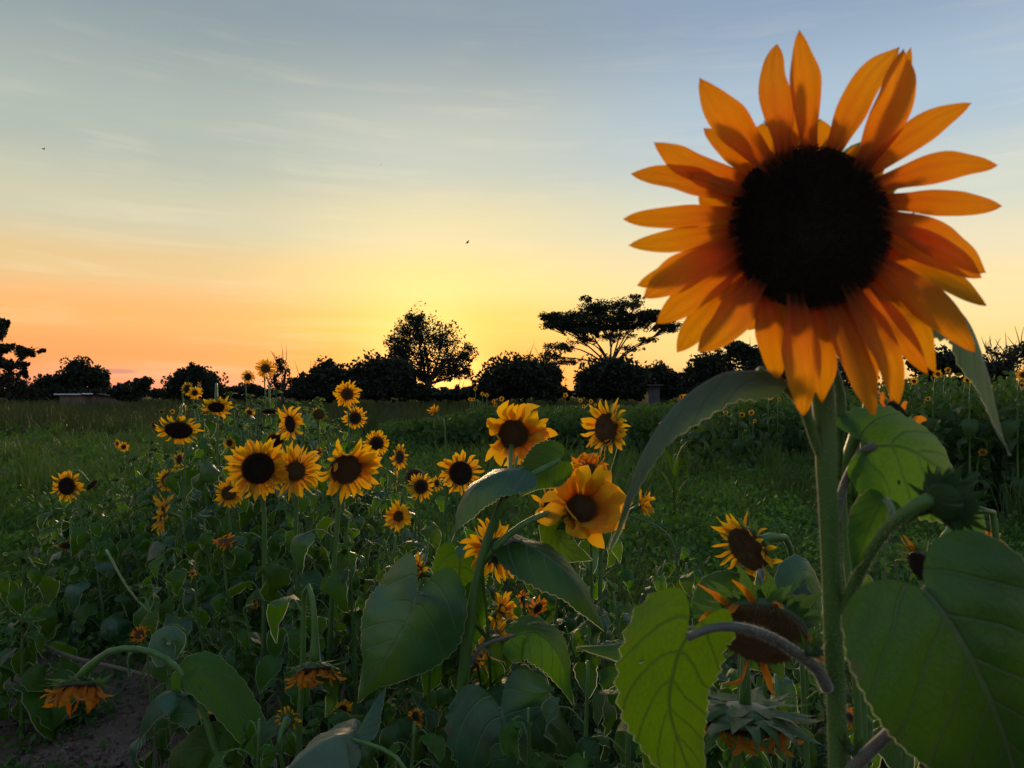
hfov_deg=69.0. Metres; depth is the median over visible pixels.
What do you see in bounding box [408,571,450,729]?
leafy stalk
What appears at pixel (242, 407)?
leafy stalk
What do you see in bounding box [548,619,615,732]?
leafy stalk
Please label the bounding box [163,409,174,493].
sunflower plant
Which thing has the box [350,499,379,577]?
leafy stalk
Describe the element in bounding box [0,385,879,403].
bush
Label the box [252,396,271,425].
leafy stalk
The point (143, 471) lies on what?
leafy stalk
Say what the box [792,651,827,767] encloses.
leafy stalk
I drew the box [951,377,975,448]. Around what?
sunflower
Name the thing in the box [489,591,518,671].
sunflower plant
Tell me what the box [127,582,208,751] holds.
leafy stalk
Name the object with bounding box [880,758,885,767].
leafy stalk
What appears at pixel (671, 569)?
leafy stalk
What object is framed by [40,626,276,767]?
sunflower plant
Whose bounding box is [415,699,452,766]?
leafy stalk
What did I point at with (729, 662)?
leafy stalk
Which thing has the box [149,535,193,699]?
leafy stalk
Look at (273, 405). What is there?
leafy stalk
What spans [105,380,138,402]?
bush
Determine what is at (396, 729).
sunflower plant
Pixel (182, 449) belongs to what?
leafy stalk
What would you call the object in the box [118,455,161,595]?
leafy stalk
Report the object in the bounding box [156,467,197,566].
sunflower plant
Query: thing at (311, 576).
leafy stalk
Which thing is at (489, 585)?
leafy stalk
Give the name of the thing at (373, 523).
leafy stalk
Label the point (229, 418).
leafy stalk
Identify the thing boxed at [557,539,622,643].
leafy stalk
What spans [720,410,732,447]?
sunflower
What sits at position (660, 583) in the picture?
leafy stalk
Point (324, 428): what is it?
leafy stalk
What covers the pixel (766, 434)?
sunflower
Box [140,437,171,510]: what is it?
leafy stalk
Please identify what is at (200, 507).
leafy stalk
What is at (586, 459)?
sunflower plant
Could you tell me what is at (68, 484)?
sunflower plant
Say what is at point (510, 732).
leafy stalk
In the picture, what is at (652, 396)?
hut
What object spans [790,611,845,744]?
leafy stalk
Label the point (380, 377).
bush
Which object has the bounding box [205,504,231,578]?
leafy stalk
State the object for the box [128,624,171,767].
sunflower plant
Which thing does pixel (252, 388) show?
bush
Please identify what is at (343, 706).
sunflower plant
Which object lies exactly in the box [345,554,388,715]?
leafy stalk
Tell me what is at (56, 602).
leafy stalk
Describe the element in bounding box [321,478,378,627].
leafy stalk
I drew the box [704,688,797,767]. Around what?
leafy stalk
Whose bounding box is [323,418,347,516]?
leafy stalk
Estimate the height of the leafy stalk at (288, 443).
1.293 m
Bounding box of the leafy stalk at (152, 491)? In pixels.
[145,447,179,564]
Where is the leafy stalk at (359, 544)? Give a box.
[349,494,376,597]
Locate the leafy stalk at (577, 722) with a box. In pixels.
[554,673,583,760]
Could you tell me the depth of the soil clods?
3.16 m
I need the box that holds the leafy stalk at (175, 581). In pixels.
[149,554,222,748]
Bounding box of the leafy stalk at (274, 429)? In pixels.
[252,409,284,525]
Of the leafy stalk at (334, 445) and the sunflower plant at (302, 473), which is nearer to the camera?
the sunflower plant at (302, 473)
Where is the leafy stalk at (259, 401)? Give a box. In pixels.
[249,398,274,504]
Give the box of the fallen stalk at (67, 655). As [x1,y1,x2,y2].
[8,623,158,679]
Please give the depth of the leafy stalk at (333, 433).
6.93 m
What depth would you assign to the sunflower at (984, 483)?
8.59 m
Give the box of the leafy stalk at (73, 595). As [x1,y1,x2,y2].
[65,507,135,654]
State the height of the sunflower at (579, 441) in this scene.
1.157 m
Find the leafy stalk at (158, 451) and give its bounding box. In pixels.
[143,439,172,492]
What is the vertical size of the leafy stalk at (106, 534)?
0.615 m
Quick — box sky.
[0,0,1023,390]
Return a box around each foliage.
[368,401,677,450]
[665,386,888,453]
[844,370,1023,510]
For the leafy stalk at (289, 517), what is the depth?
3.29 m
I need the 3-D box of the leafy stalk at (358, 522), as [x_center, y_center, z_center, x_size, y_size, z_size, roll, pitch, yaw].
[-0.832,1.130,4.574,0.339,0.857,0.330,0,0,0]
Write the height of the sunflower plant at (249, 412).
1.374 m
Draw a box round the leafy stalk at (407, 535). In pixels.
[376,488,414,552]
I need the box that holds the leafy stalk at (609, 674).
[585,592,641,767]
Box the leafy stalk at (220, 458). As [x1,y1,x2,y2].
[206,414,232,506]
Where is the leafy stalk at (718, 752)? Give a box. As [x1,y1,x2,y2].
[705,649,750,767]
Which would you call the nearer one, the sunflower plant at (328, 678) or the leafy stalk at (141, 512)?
the sunflower plant at (328, 678)
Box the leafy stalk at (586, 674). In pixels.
[541,660,616,767]
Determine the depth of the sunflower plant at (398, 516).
3.99 m
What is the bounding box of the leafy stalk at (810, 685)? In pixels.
[794,660,826,758]
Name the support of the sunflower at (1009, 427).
on the ground at (120, 731)
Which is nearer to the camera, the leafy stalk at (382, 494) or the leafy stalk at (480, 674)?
the leafy stalk at (480, 674)
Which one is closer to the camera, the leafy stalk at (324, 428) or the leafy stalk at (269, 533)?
the leafy stalk at (269, 533)
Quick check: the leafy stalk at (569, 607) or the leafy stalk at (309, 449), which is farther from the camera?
the leafy stalk at (309, 449)
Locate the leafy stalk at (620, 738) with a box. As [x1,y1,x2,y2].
[613,720,636,767]
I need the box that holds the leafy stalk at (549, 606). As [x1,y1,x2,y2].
[492,527,570,685]
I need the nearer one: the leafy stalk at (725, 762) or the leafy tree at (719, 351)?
the leafy stalk at (725, 762)
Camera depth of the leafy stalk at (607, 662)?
2.70 m
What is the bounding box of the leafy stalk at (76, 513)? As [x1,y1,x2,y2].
[71,500,108,552]
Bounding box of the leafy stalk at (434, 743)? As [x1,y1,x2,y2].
[387,722,445,767]
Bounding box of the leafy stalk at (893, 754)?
[868,720,914,767]
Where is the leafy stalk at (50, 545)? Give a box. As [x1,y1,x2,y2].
[32,526,61,561]
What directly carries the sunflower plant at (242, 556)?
on the ground at (120, 731)
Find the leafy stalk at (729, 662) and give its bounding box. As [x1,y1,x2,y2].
[692,617,736,700]
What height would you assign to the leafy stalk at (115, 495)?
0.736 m
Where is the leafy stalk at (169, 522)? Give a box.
[161,510,221,621]
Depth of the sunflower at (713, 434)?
14.01 m
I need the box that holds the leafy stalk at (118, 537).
[91,493,137,562]
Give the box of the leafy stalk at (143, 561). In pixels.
[110,494,193,643]
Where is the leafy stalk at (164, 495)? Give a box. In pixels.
[127,465,177,576]
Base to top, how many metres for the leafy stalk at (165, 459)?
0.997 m
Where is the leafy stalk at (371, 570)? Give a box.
[348,510,397,615]
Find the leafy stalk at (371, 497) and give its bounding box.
[342,455,383,578]
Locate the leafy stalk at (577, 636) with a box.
[541,626,641,764]
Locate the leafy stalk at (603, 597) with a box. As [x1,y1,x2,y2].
[580,574,608,605]
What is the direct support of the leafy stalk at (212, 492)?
on the ground at (120, 731)
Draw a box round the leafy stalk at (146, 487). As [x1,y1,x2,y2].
[126,484,159,577]
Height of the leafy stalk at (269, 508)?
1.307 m
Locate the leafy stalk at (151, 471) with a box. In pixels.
[132,452,168,537]
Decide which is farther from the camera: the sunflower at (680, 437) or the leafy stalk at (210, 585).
the sunflower at (680, 437)
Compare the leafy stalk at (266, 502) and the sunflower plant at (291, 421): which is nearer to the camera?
the sunflower plant at (291, 421)
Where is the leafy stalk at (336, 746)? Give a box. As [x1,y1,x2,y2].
[286,687,405,767]
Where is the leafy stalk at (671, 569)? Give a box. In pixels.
[640,560,674,603]
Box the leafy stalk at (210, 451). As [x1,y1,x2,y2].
[177,403,225,554]
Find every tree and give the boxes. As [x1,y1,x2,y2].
[0,317,46,402]
[27,355,111,389]
[126,376,155,405]
[160,361,228,403]
[261,345,293,405]
[382,301,478,404]
[537,293,682,398]
[683,344,729,378]
[981,327,1023,382]
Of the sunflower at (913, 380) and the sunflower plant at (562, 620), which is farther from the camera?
the sunflower at (913, 380)
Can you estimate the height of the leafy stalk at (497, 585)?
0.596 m
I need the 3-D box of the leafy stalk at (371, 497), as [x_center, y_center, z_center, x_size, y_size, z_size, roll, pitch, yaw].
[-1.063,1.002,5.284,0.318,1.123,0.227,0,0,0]
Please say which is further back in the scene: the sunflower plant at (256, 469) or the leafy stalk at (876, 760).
the sunflower plant at (256, 469)
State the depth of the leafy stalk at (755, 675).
3.22 m
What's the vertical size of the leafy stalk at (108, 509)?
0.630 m
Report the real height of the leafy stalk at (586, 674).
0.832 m
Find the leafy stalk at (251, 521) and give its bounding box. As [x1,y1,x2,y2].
[234,423,276,595]
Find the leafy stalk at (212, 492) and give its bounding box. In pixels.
[210,410,243,520]
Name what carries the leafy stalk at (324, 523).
on the ground at (120, 731)
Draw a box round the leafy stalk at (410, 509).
[388,482,422,551]
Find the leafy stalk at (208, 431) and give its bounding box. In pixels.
[201,405,221,509]
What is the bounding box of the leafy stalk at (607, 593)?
[572,562,619,600]
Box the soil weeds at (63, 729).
[0,569,403,767]
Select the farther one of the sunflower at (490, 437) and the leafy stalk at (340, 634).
the sunflower at (490, 437)
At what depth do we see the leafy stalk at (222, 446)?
6.63 m
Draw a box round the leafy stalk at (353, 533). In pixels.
[302,517,359,726]
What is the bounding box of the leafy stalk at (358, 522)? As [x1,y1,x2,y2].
[353,501,385,597]
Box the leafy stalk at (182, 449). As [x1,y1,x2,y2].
[173,443,187,466]
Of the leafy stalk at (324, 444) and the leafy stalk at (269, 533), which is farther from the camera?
the leafy stalk at (324, 444)
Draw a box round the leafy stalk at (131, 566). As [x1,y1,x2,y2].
[98,512,136,604]
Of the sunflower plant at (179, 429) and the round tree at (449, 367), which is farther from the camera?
the round tree at (449, 367)
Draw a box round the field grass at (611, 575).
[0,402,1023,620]
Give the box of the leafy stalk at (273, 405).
[270,389,282,429]
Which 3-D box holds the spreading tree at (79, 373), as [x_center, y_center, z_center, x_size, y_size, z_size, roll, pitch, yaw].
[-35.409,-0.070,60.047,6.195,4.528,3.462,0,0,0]
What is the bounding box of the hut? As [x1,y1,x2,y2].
[638,384,663,403]
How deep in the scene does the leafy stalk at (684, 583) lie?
3.21 m
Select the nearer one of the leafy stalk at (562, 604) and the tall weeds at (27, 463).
the leafy stalk at (562, 604)
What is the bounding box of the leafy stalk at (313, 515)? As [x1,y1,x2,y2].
[279,484,326,644]
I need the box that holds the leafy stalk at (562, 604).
[539,595,573,662]
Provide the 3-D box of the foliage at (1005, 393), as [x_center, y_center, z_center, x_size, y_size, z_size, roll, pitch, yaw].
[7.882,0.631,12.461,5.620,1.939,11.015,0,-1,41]
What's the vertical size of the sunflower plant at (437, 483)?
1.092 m
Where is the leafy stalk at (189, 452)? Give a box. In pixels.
[174,431,215,517]
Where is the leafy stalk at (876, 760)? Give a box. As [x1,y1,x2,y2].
[849,735,918,767]
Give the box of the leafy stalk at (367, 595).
[358,539,439,718]
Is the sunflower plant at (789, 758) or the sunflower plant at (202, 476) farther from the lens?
the sunflower plant at (202, 476)
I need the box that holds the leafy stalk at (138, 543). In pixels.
[117,500,171,613]
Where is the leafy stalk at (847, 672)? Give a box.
[844,664,852,758]
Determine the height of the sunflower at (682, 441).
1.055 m
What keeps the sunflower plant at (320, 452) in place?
on the ground at (120, 731)
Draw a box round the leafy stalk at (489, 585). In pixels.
[474,531,497,664]
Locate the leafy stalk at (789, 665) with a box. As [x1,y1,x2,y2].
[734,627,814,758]
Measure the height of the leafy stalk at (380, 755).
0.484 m
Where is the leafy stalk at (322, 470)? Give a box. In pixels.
[311,436,342,572]
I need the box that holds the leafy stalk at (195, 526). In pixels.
[169,498,209,651]
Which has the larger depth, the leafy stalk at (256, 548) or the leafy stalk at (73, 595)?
the leafy stalk at (256, 548)
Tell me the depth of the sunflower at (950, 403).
10.08 m
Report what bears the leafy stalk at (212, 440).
on the ground at (120, 731)
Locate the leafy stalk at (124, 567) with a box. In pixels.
[111,508,146,618]
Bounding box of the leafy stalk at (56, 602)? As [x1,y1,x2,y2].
[25,573,71,644]
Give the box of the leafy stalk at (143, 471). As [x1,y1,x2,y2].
[132,450,152,482]
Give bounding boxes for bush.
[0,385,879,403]
[6,381,262,402]
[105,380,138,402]
[286,355,348,403]
[340,345,440,404]
[419,376,463,402]
[457,342,567,405]
[572,347,655,404]
[642,359,681,402]
[677,340,855,400]
[903,344,1015,402]
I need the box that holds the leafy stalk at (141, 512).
[123,506,142,558]
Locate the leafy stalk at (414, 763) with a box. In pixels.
[400,753,425,767]
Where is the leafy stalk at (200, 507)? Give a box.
[197,424,223,511]
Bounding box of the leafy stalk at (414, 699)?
[366,538,435,762]
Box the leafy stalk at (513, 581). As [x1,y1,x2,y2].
[500,575,535,669]
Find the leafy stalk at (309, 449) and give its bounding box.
[289,408,320,585]
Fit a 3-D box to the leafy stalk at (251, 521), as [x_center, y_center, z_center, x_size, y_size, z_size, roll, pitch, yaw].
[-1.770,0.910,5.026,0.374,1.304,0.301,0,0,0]
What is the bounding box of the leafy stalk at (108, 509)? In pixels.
[79,497,121,557]
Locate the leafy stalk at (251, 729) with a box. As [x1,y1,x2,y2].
[208,719,276,767]
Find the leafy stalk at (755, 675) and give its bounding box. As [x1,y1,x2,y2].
[727,646,820,711]
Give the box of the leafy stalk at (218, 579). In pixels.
[187,547,223,650]
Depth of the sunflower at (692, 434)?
13.05 m
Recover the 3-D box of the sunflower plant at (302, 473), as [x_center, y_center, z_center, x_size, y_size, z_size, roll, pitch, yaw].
[-0.951,0.929,3.141,0.379,1.392,0.318,0,0,-13]
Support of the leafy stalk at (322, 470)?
on the ground at (120, 731)
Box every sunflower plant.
[0,548,80,743]
[0,615,86,743]
[39,469,117,601]
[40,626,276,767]
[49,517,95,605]
[59,469,117,601]
[109,439,129,499]
[112,441,131,503]
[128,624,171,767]
[133,494,202,637]
[146,403,220,587]
[150,421,171,486]
[155,410,163,459]
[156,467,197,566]
[159,451,194,550]
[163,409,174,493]
[164,468,182,530]
[174,382,201,470]
[174,405,196,466]
[177,383,253,649]
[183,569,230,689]
[186,386,211,513]
[186,710,253,767]
[192,382,209,498]
[200,477,261,611]
[211,533,260,653]
[217,438,307,720]
[223,437,253,607]
[227,407,259,559]
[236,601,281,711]
[241,370,254,443]
[245,441,329,706]
[248,426,301,591]
[251,583,347,767]
[255,358,277,502]
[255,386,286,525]
[267,405,338,583]
[275,706,301,767]
[290,437,382,703]
[308,405,342,575]
[313,445,342,607]
[319,698,379,767]
[329,380,369,540]
[342,405,380,569]
[358,400,632,767]
[359,430,399,563]
[379,552,470,767]
[380,444,418,553]
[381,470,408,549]
[384,500,428,586]
[397,466,434,590]
[403,473,440,552]
[408,708,427,766]
[417,474,454,587]
[427,404,449,541]
[428,517,548,767]
[437,449,489,607]
[438,616,510,728]
[471,612,528,689]
[481,590,546,682]
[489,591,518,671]
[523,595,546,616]
[531,488,589,679]
[552,611,576,667]
[568,398,633,695]
[571,452,623,735]
[576,554,823,767]
[609,29,1023,767]
[627,489,690,575]
[704,653,825,767]
[711,511,825,767]
[786,726,795,767]
[842,391,926,741]
[846,707,872,739]
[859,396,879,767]
[895,506,999,580]
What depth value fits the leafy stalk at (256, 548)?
4.80 m
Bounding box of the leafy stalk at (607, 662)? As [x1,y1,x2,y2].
[572,605,623,763]
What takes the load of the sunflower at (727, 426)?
on the ground at (120, 731)
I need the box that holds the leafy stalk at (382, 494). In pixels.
[372,475,407,561]
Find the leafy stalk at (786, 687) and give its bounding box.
[720,660,799,767]
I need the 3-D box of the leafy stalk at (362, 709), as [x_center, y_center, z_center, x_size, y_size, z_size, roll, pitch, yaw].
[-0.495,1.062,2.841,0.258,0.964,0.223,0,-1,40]
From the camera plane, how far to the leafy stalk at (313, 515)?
4.14 m
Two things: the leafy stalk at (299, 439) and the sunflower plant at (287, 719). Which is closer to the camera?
the sunflower plant at (287, 719)
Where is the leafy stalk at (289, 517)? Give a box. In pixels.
[281,456,336,705]
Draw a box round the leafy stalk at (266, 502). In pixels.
[247,427,267,586]
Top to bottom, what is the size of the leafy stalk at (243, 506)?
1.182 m
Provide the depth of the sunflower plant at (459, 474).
3.39 m
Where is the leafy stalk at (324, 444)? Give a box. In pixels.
[317,425,345,546]
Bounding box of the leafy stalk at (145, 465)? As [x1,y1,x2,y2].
[141,458,171,521]
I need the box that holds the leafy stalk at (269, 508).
[255,430,309,608]
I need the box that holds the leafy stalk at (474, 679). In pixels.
[436,534,493,689]
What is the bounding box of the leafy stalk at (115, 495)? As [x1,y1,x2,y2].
[102,476,128,530]
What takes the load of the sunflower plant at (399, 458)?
on the ground at (120, 731)
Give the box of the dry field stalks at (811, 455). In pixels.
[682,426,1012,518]
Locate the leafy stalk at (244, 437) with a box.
[239,393,262,550]
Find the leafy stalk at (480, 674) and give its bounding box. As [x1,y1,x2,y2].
[448,651,506,704]
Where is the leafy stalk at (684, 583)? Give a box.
[672,562,702,625]
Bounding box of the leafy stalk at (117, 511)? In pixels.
[114,507,130,533]
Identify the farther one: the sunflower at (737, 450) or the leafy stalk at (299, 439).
the sunflower at (737, 450)
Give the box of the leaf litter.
[0,600,353,767]
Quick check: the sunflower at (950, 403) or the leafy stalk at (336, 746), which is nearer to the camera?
the leafy stalk at (336, 746)
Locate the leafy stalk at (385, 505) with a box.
[373,467,397,522]
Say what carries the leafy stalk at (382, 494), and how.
on the ground at (120, 731)
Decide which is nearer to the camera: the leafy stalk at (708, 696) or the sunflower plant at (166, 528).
the leafy stalk at (708, 696)
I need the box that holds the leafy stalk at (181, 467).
[176,443,202,506]
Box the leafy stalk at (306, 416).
[303,396,324,473]
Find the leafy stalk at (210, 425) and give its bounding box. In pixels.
[179,413,241,627]
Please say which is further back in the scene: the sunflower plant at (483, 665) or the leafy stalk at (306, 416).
the leafy stalk at (306, 416)
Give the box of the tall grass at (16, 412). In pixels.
[0,396,785,435]
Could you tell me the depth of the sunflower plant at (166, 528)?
4.88 m
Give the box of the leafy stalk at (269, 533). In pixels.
[246,489,287,630]
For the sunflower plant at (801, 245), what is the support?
on the ground at (120, 731)
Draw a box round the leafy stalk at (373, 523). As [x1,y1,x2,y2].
[349,497,381,564]
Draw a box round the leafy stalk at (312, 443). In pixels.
[282,405,324,546]
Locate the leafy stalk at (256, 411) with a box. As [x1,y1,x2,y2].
[246,398,264,442]
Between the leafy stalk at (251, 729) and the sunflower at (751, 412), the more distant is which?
the sunflower at (751, 412)
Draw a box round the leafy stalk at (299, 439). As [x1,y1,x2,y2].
[252,426,322,589]
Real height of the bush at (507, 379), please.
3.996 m
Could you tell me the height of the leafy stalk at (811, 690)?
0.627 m
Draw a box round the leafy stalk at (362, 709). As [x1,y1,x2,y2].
[356,535,406,731]
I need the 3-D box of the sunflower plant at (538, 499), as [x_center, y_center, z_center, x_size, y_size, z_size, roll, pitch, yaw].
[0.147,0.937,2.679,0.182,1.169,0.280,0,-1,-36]
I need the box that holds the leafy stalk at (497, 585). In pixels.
[479,574,512,657]
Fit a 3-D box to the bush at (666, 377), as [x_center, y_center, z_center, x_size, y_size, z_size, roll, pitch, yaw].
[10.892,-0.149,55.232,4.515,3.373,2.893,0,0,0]
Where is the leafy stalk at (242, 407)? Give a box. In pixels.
[237,405,254,445]
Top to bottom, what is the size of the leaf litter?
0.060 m
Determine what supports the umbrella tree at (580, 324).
on the ground at (120, 731)
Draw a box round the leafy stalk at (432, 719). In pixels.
[384,687,438,767]
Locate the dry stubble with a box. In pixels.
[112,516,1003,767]
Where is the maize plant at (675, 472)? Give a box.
[646,440,704,526]
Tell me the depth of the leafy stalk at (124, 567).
4.60 m
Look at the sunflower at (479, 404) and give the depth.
21.08 m
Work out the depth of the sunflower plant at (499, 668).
2.41 m
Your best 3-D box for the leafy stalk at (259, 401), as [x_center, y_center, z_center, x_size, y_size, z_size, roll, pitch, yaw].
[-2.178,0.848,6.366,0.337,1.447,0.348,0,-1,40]
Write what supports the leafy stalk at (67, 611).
on the ground at (120, 731)
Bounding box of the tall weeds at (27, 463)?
[0,416,1023,527]
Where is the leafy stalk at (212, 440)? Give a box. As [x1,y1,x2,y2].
[187,408,226,554]
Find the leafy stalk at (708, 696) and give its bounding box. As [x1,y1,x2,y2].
[707,663,730,750]
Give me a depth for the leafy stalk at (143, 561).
4.45 m
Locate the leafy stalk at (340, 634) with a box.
[322,549,376,714]
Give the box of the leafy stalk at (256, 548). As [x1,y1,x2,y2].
[225,421,269,607]
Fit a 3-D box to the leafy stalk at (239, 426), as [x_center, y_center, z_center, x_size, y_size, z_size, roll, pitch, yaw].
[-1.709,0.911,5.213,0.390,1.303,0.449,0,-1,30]
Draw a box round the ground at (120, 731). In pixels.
[0,397,1022,767]
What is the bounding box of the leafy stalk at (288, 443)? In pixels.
[281,430,321,596]
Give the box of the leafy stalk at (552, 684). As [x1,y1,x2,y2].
[536,624,591,758]
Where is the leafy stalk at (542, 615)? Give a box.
[520,603,582,732]
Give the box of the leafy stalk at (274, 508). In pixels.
[258,438,293,533]
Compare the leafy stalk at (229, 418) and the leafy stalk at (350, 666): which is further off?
the leafy stalk at (229, 418)
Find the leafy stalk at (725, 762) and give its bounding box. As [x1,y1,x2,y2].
[703,672,745,767]
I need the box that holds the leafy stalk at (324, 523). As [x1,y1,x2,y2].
[281,480,367,706]
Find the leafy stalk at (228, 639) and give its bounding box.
[205,615,262,766]
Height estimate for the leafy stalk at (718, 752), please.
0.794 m
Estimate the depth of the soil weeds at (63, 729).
3.27 m
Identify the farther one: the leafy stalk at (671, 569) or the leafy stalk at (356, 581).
the leafy stalk at (356, 581)
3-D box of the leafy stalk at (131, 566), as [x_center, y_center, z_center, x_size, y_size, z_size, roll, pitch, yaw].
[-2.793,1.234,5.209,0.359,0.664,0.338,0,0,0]
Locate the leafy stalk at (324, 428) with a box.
[305,399,326,463]
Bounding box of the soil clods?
[0,645,345,767]
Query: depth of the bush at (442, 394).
49.62 m
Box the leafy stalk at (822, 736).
[811,700,921,767]
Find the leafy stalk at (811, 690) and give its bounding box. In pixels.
[795,658,852,759]
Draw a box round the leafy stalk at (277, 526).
[267,493,305,626]
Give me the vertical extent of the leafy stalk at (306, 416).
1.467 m
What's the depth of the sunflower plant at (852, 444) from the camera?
0.85 m
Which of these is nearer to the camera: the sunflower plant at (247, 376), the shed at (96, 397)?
the sunflower plant at (247, 376)
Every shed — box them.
[54,394,89,404]
[81,393,123,407]
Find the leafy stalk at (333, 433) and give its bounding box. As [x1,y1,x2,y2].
[321,427,335,519]
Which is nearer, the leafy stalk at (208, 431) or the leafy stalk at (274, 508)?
the leafy stalk at (274, 508)
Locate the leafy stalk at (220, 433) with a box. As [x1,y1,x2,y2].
[197,419,224,546]
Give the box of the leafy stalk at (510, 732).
[484,708,557,767]
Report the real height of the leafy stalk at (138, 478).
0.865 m
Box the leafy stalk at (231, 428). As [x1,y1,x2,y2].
[219,418,253,551]
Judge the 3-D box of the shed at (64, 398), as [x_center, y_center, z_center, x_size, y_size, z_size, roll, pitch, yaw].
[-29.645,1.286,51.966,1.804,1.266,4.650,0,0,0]
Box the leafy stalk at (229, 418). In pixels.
[213,404,248,515]
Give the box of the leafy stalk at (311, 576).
[253,481,351,655]
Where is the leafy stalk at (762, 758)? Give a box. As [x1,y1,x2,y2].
[744,674,794,767]
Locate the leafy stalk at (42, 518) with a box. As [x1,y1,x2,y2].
[37,507,74,562]
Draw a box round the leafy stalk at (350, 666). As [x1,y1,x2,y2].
[347,540,401,685]
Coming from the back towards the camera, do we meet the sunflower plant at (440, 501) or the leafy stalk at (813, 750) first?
the sunflower plant at (440, 501)
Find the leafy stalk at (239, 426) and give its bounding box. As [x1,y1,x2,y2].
[227,422,270,581]
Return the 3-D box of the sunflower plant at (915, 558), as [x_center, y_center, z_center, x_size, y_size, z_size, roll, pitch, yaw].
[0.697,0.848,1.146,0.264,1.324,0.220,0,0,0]
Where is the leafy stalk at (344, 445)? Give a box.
[328,436,353,556]
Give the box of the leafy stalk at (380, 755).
[357,720,406,767]
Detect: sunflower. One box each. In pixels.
[465,398,475,426]
[471,387,480,412]
[477,392,486,413]
[487,399,498,441]
[489,403,497,442]
[559,393,571,432]
[574,405,591,450]
[674,395,689,449]
[679,427,700,474]
[687,424,708,474]
[698,416,716,467]
[704,413,725,468]
[706,412,722,454]
[715,408,734,467]
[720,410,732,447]
[722,404,731,439]
[729,399,748,463]
[732,412,745,457]
[741,410,755,453]
[741,419,762,467]
[759,398,775,448]
[769,397,785,448]
[799,430,810,452]
[910,378,917,403]
[928,367,953,427]
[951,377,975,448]
[956,379,989,491]
[962,448,993,516]
[978,412,993,432]
[995,416,1023,503]
[998,368,1023,507]
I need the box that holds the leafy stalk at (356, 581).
[342,536,374,640]
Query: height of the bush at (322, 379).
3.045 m
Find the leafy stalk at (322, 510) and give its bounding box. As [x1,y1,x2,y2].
[304,462,366,657]
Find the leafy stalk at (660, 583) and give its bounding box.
[643,566,666,602]
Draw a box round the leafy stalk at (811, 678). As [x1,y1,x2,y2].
[756,660,821,760]
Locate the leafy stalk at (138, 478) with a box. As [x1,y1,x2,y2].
[122,462,141,517]
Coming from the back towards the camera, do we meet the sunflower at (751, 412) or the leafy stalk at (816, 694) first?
the sunflower at (751, 412)
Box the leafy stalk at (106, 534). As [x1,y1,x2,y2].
[100,523,134,585]
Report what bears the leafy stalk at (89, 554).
on the ground at (120, 731)
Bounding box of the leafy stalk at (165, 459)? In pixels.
[129,453,173,506]
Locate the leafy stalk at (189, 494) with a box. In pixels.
[167,491,203,567]
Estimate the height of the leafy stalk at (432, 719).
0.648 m
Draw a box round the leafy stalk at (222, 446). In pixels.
[208,415,227,516]
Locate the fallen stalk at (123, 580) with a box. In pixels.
[105,549,148,611]
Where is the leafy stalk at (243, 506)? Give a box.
[214,452,261,652]
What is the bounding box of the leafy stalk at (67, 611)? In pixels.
[54,568,79,638]
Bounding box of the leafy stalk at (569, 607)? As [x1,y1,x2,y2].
[549,604,577,621]
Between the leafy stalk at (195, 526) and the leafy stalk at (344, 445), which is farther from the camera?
the leafy stalk at (344, 445)
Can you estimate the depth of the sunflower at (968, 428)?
8.58 m
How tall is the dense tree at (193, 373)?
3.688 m
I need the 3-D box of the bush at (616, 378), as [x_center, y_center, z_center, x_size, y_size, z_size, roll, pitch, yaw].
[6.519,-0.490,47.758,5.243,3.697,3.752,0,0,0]
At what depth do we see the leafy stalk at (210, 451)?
5.53 m
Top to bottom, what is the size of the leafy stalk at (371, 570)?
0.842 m
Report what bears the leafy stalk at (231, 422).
on the ground at (120, 731)
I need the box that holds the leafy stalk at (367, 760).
[359,744,377,767]
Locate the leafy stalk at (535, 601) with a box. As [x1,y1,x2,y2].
[526,589,564,622]
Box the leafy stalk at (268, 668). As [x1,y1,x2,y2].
[252,602,336,767]
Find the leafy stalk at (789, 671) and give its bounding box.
[750,659,796,694]
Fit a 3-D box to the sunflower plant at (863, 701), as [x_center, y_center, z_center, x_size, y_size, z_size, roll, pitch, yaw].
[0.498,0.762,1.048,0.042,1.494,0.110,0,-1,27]
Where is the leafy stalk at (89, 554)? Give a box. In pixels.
[73,530,125,589]
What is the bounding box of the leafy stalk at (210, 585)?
[191,521,255,681]
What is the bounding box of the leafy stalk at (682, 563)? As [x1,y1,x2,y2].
[658,557,697,625]
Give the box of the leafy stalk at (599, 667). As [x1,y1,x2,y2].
[579,641,624,702]
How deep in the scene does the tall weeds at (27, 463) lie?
11.52 m
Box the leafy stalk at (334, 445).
[325,423,340,461]
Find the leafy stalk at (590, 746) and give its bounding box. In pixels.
[575,639,655,767]
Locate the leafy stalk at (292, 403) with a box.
[285,400,299,410]
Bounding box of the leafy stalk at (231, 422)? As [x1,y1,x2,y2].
[224,391,246,505]
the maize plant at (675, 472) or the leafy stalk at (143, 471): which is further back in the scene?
the maize plant at (675, 472)
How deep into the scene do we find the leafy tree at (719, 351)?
49.88 m
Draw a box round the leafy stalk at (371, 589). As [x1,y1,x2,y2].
[363,539,396,597]
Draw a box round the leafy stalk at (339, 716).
[305,701,378,766]

